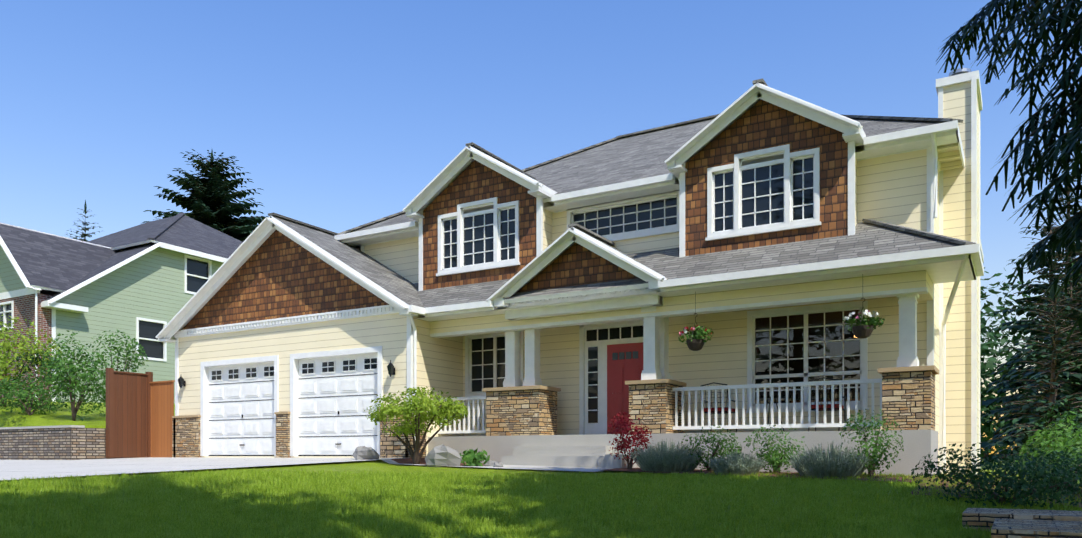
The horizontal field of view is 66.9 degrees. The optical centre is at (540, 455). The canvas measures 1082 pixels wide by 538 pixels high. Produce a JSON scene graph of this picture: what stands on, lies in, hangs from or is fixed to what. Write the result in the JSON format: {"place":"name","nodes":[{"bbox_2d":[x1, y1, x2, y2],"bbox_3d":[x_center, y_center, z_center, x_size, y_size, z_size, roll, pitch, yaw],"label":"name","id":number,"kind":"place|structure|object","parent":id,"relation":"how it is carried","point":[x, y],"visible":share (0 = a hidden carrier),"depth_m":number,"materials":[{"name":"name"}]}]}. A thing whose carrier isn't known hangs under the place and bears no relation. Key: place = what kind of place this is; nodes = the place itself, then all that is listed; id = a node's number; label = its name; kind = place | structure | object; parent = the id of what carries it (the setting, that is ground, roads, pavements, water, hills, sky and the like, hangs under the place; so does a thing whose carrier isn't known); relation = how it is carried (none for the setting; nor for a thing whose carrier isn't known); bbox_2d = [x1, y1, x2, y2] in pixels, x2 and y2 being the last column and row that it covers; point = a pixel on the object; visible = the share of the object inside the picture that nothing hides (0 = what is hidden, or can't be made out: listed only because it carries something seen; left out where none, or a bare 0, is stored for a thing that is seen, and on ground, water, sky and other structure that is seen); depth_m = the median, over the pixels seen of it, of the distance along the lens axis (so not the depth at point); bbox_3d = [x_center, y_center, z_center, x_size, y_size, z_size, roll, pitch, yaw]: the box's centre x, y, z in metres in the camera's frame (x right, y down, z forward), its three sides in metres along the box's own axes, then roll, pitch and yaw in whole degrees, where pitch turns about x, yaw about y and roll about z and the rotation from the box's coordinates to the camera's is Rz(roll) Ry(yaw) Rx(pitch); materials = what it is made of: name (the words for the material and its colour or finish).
{"place":"outdoors","nodes":[
{"label":"outdoors","id":0,"kind":"place"},
{"bbox_2d":[0,457,613,479],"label":"driveway","id":1,"kind":"structure","parent":0,"point":[13,469],"depth_m":16.45,"materials":[{"name":"white concrete"}]},
{"bbox_2d":[106,368,174,457],"bbox_3d":[-11.095,-1.160,22.701,1.160,2.450,1.320,0,0,30],"label":"fence","id":2,"kind":"object","parent":1,"relation":"on","point":[139,410],"visible":0.94,"depth_m":23.04,"materials":[{"name":"brown wood"}]},
{"bbox_2d":[352,446,379,460],"bbox_3d":[-3.846,0.001,17.905,0.512,0.427,0.611,0,0,-38],"label":"boulder","id":3,"kind":"object","parent":1,"relation":"on","point":[365,453],"visible":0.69,"depth_m":17.70,"materials":[{"name":"grey stone"}]},
{"bbox_2d":[484,460,495,465],"bbox_3d":[-1.000,0.195,16.812,0.311,0.215,0.263,0,0,30],"label":"rock","id":4,"kind":"object","parent":1,"relation":"on","point":[490,462],"visible":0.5,"depth_m":16.71,"materials":[{"name":"grey stone"}]},
{"bbox_2d":[493,462,502,466],"bbox_3d":[-0.876,0.216,16.529,0.265,0.173,0.187,0,0,30],"label":"rock","id":5,"kind":"object","parent":1,"relation":"on","point":[498,464],"visible":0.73,"depth_m":16.47,"materials":[{"name":"grey stone"}]},
{"bbox_2d":[0,399,1081,537],"bbox_3d":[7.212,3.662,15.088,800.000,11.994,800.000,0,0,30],"label":"ground","id":6,"kind":"structure","parent":0,"point":[13,418],"depth_m":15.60,"materials":[{"name":"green plant"}]},
{"bbox_2d":[0,315,61,406],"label":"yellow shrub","id":7,"kind":"object","parent":6,"relation":"on","point":[4,364],"visible":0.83,"depth_m":26.45,"materials":[{"name":"green plant"}]},
{"bbox_2d":[0,373,64,414],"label":"shrub","id":8,"kind":"object","parent":6,"relation":"on","point":[23,396],"visible":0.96,"depth_m":24.51,"materials":[{"name":"green plant"}]},
{"bbox_2d":[8,351,77,410],"bbox_3d":[-15.971,-2.360,26.203,2.235,2.004,2.075,0,0,30],"label":"shrub","id":9,"kind":"object","parent":6,"relation":"on","point":[32,360],"visible":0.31,"depth_m":26.20,"materials":[{"name":"green plant"}]},
{"bbox_2d":[0,425,139,459],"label":"retaining wall","id":10,"kind":"structure","parent":6,"relation":"on","point":[69,442],"depth_m":22.28,"materials":[{"name":"stone"}]},
{"bbox_2d":[39,331,105,420],"bbox_3d":[-13.618,-2.295,23.861,1.772,2.696,1.748,0,0,30],"label":"tall shrub","id":11,"kind":"object","parent":6,"relation":"on","point":[73,376],"visible":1,"depth_m":23.76,"materials":[{"name":"green plant"}]},
{"bbox_2d":[66,199,101,241],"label":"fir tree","id":12,"kind":"object","parent":6,"relation":"on","point":[85,223],"visible":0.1,"depth_m":80.45,"materials":[{"name":"green plant"}]},
{"bbox_2d":[0,213,226,403],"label":"neighbour house","id":13,"kind":"structure","parent":6,"relation":"on","point":[144,298],"depth_m":32.42,"materials":[{"name":"green wood"}]},
{"bbox_2d":[0,215,242,301],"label":"neighbour roof","id":14,"kind":"structure","parent":13,"relation":"attached to","point":[55,266],"depth_m":32.62,"materials":[{"name":"grey"}]},
{"bbox_2d":[78,330,148,415],"bbox_3d":[-13.493,-2.548,25.883,2.227,2.846,2.022,0,0,30],"label":"shrub","id":15,"kind":"object","parent":6,"relation":"on","point":[135,359],"visible":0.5,"depth_m":25.74,"materials":[{"name":"green plant"}]},
{"bbox_2d":[140,149,267,241],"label":"fir tree","id":16,"kind":"object","parent":6,"relation":"on","point":[207,202],"visible":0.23,"depth_m":58.98,"materials":[{"name":"green plant"}]},
{"bbox_2d":[364,386,467,465],"bbox_3d":[-2.670,-0.599,17.398,2.298,1.770,2.148,0,0,30],"label":"green maple","id":17,"kind":"object","parent":6,"relation":"on","point":[424,406],"visible":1,"depth_m":17.27,"materials":[{"name":"green plant"}]},
{"bbox_2d":[156,68,983,475],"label":"house","id":18,"kind":"structure","parent":6,"relation":"on","point":[288,344],"depth_m":17.50,"materials":[{"name":"yellow"}]},
{"bbox_2d":[178,376,185,387],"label":"wall lantern","id":19,"kind":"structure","parent":18,"relation":"attached to","point":[181,382],"depth_m":22.57,"materials":[{"name":"black metal"}]},
{"bbox_2d":[387,360,394,376],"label":"wall lantern","id":20,"kind":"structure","parent":18,"relation":"attached to","point":[391,369],"depth_m":18.75,"materials":[{"name":"black metal"}]},
{"bbox_2d":[173,82,982,338],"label":"house roof","id":21,"kind":"structure","parent":18,"relation":"attached to","point":[641,156],"depth_m":18.32,"materials":[{"name":"grey"}]},
{"bbox_2d":[678,292,713,350],"bbox_3d":[2.976,-2.585,15.776,0.659,1.140,0.681,0,0,1],"label":"hanging flower basket","id":22,"kind":"object","parent":18,"relation":"attached to","point":[696,341],"visible":1,"depth_m":15.68,"materials":[{"name":"black metal"}]},
{"bbox_2d":[700,382,736,432],"bbox_3d":[3.584,-0.940,16.515,0.566,1.014,0.662,0,0,30],"label":"porch chair","id":23,"kind":"object","parent":18,"relation":"on","point":[719,410],"visible":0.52,"depth_m":16.31,"materials":[{"name":"black metal"}]},
{"bbox_2d":[755,397,785,431],"bbox_3d":[4.495,-0.779,15.990,0.620,0.692,0.620,0,0,30],"label":"porch table","id":24,"kind":"object","parent":18,"relation":"on","point":[769,398],"visible":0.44,"depth_m":15.92,"materials":[{"name":"black metal"}]},
{"bbox_2d":[808,377,845,430],"bbox_3d":[5.394,-0.940,15.451,0.566,1.014,0.662,0,0,30],"label":"porch chair","id":25,"kind":"object","parent":18,"relation":"on","point":[828,407],"visible":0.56,"depth_m":15.30,"materials":[{"name":"black metal"}]},
{"bbox_2d":[842,298,884,338],"bbox_3d":[5.616,-2.595,14.253,0.704,1.120,0.691,0,0,30],"label":"hanging flower basket","id":26,"kind":"object","parent":18,"relation":"attached to","point":[863,327],"visible":1,"depth_m":14.18,"materials":[{"name":"black metal"}]},
{"bbox_2d":[391,457,1081,507],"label":"mulch beds","id":27,"kind":"object","parent":6,"relation":"on","point":[423,461],"visible":0.17,"depth_m":13.49,"materials":[{"name":"brown soil"}]},
{"bbox_2d":[425,444,461,466],"bbox_3d":[-2.021,0.074,16.947,0.946,0.606,0.605,0,0,30],"label":"boulder","id":28,"kind":"object","parent":27,"relation":"on","point":[442,455],"visible":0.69,"depth_m":16.70,"materials":[{"name":"grey stone"}]},
{"bbox_2d":[460,448,489,467],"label":"shrub","id":29,"kind":"object","parent":27,"relation":"on","point":[470,458],"visible":1,"depth_m":16.71,"materials":[{"name":"green plant"}]},
{"bbox_2d":[607,411,651,468],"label":"shrub","id":30,"kind":"object","parent":27,"relation":"on","point":[640,432],"visible":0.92,"depth_m":15.56,"materials":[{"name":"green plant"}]},
{"bbox_2d":[629,438,707,472],"bbox_3d":[2.355,0.004,15.228,1.500,0.652,1.435,0,0,30],"label":"lavender","id":31,"kind":"object","parent":27,"relation":"on","point":[661,459],"visible":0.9,"depth_m":14.87,"materials":[{"name":"green plant"}]},
{"bbox_2d":[681,425,741,471],"bbox_3d":[3.116,-0.079,15.009,1.150,0.947,1.049,0,0,30],"label":"porch shrub","id":32,"kind":"object","parent":27,"relation":"on","point":[714,450],"visible":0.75,"depth_m":14.91,"materials":[{"name":"green plant"}]},
{"bbox_2d":[704,449,767,475],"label":"lavender","id":33,"kind":"object","parent":27,"relation":"on","point":[736,463],"visible":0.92,"depth_m":14.13,"materials":[{"name":"green plant"}]},
{"bbox_2d":[743,425,807,472],"bbox_3d":[4.166,-0.066,14.442,1.172,0.976,1.026,0,0,30],"label":"porch shrub","id":34,"kind":"object","parent":27,"relation":"on","point":[777,459],"visible":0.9,"depth_m":14.32,"materials":[{"name":"green plant"}]},
{"bbox_2d":[785,440,872,477],"bbox_3d":[4.865,0.066,13.767,1.432,0.649,1.437,0,0,30],"label":"lavender","id":35,"kind":"object","parent":27,"relation":"on","point":[833,464],"visible":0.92,"depth_m":13.44,"materials":[{"name":"green plant"}]},
{"bbox_2d":[838,409,903,476],"bbox_3d":[5.504,-0.159,13.647,1.014,1.228,0.941,0,0,30],"label":"porch shrub","id":36,"kind":"object","parent":27,"relation":"on","point":[872,467],"visible":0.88,"depth_m":13.52,"materials":[{"name":"green plant"}]},
{"bbox_2d":[911,440,1081,508],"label":"dark shrub","id":37,"kind":"object","parent":6,"relation":"on","point":[981,482],"visible":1,"depth_m":9.87,"materials":[{"name":"green plant"}]},
{"bbox_2d":[980,267,1044,457],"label":"tree","id":38,"kind":"object","parent":6,"relation":"on","point":[987,429],"visible":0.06,"depth_m":65.48,"materials":[{"name":"green plant"}]},
{"bbox_2d":[962,508,1081,537],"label":"stone wall","id":39,"kind":"structure","parent":6,"relation":"on","point":[1019,523],"depth_m":7.94,"materials":[{"name":"grey stone"}]},
{"bbox_2d":[980,202,1081,461],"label":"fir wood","id":40,"kind":"object","parent":6,"relation":"on","point":[1044,274],"visible":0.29,"depth_m":32.98,"materials":[{"name":"green plant"}]},
{"bbox_2d":[980,130,1081,460],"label":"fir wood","id":41,"kind":"object","parent":6,"relation":"on","point":[1020,325],"visible":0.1,"depth_m":53.42,"materials":[{"name":"green plant"}]},
{"bbox_2d":[983,284,1081,469],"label":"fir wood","id":42,"kind":"object","parent":6,"relation":"on","point":[1052,392],"visible":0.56,"depth_m":22.17,"materials":[{"name":"green plant"}]},
{"bbox_2d":[996,259,1081,456],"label":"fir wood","id":43,"kind":"object","parent":6,"relation":"on","point":[1046,401],"visible":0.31,"depth_m":28.72,"materials":[{"name":"green plant"}]},
{"bbox_2d":[997,195,1081,465],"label":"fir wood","id":44,"kind":"object","parent":6,"relation":"on","point":[1074,377],"visible":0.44,"depth_m":24.98,"materials":[{"name":"green plant"}]},
{"bbox_2d":[1007,444,1081,494],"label":"dark shrub","id":45,"kind":"object","parent":6,"relation":"on","point":[1069,463],"visible":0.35,"depth_m":11.05,"materials":[{"name":"green plant"}]},
{"bbox_2d":[1014,415,1081,477],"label":"bush","id":46,"kind":"object","parent":6,"relation":"on","point":[1023,448],"visible":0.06,"depth_m":17.73,"materials":[{"name":"green plant"}]},
{"bbox_2d":[1016,178,1081,424],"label":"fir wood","id":47,"kind":"object","parent":6,"relation":"on","point":[1077,290],"visible":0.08,"depth_m":39.08,"materials":[{"name":"green plant"}]},
{"bbox_2d":[1023,394,1081,466],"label":"bush","id":48,"kind":"object","parent":6,"relation":"on","point":[1048,415],"visible":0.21,"depth_m":21.28,"materials":[{"name":"green plant"}]},
{"bbox_2d":[1027,409,1081,483],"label":"bush","id":49,"kind":"object","parent":6,"relation":"on","point":[1057,442],"visible":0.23,"depth_m":14.07,"materials":[{"name":"green plant"}]},
{"bbox_2d":[0,0,1081,453],"label":"sky","id":50,"kind":"structure","parent":0,"point":[342,112],"materials":[{"name":"blue"}]},
{"bbox_3d":[6.692,-8.145,3.790,11.480,22.020,11.555,0,0,30],"label":"fir wood","id":51,"kind":"object","parent":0,"visible":0},
{"bbox_2d":[936,0,1081,338],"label":"foreground fir boughs","id":52,"kind":"object","parent":51,"relation":"attached to","point":[1054,23],"visible":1,"depth_m":6.47,"materials":[{"name":"green plant"}]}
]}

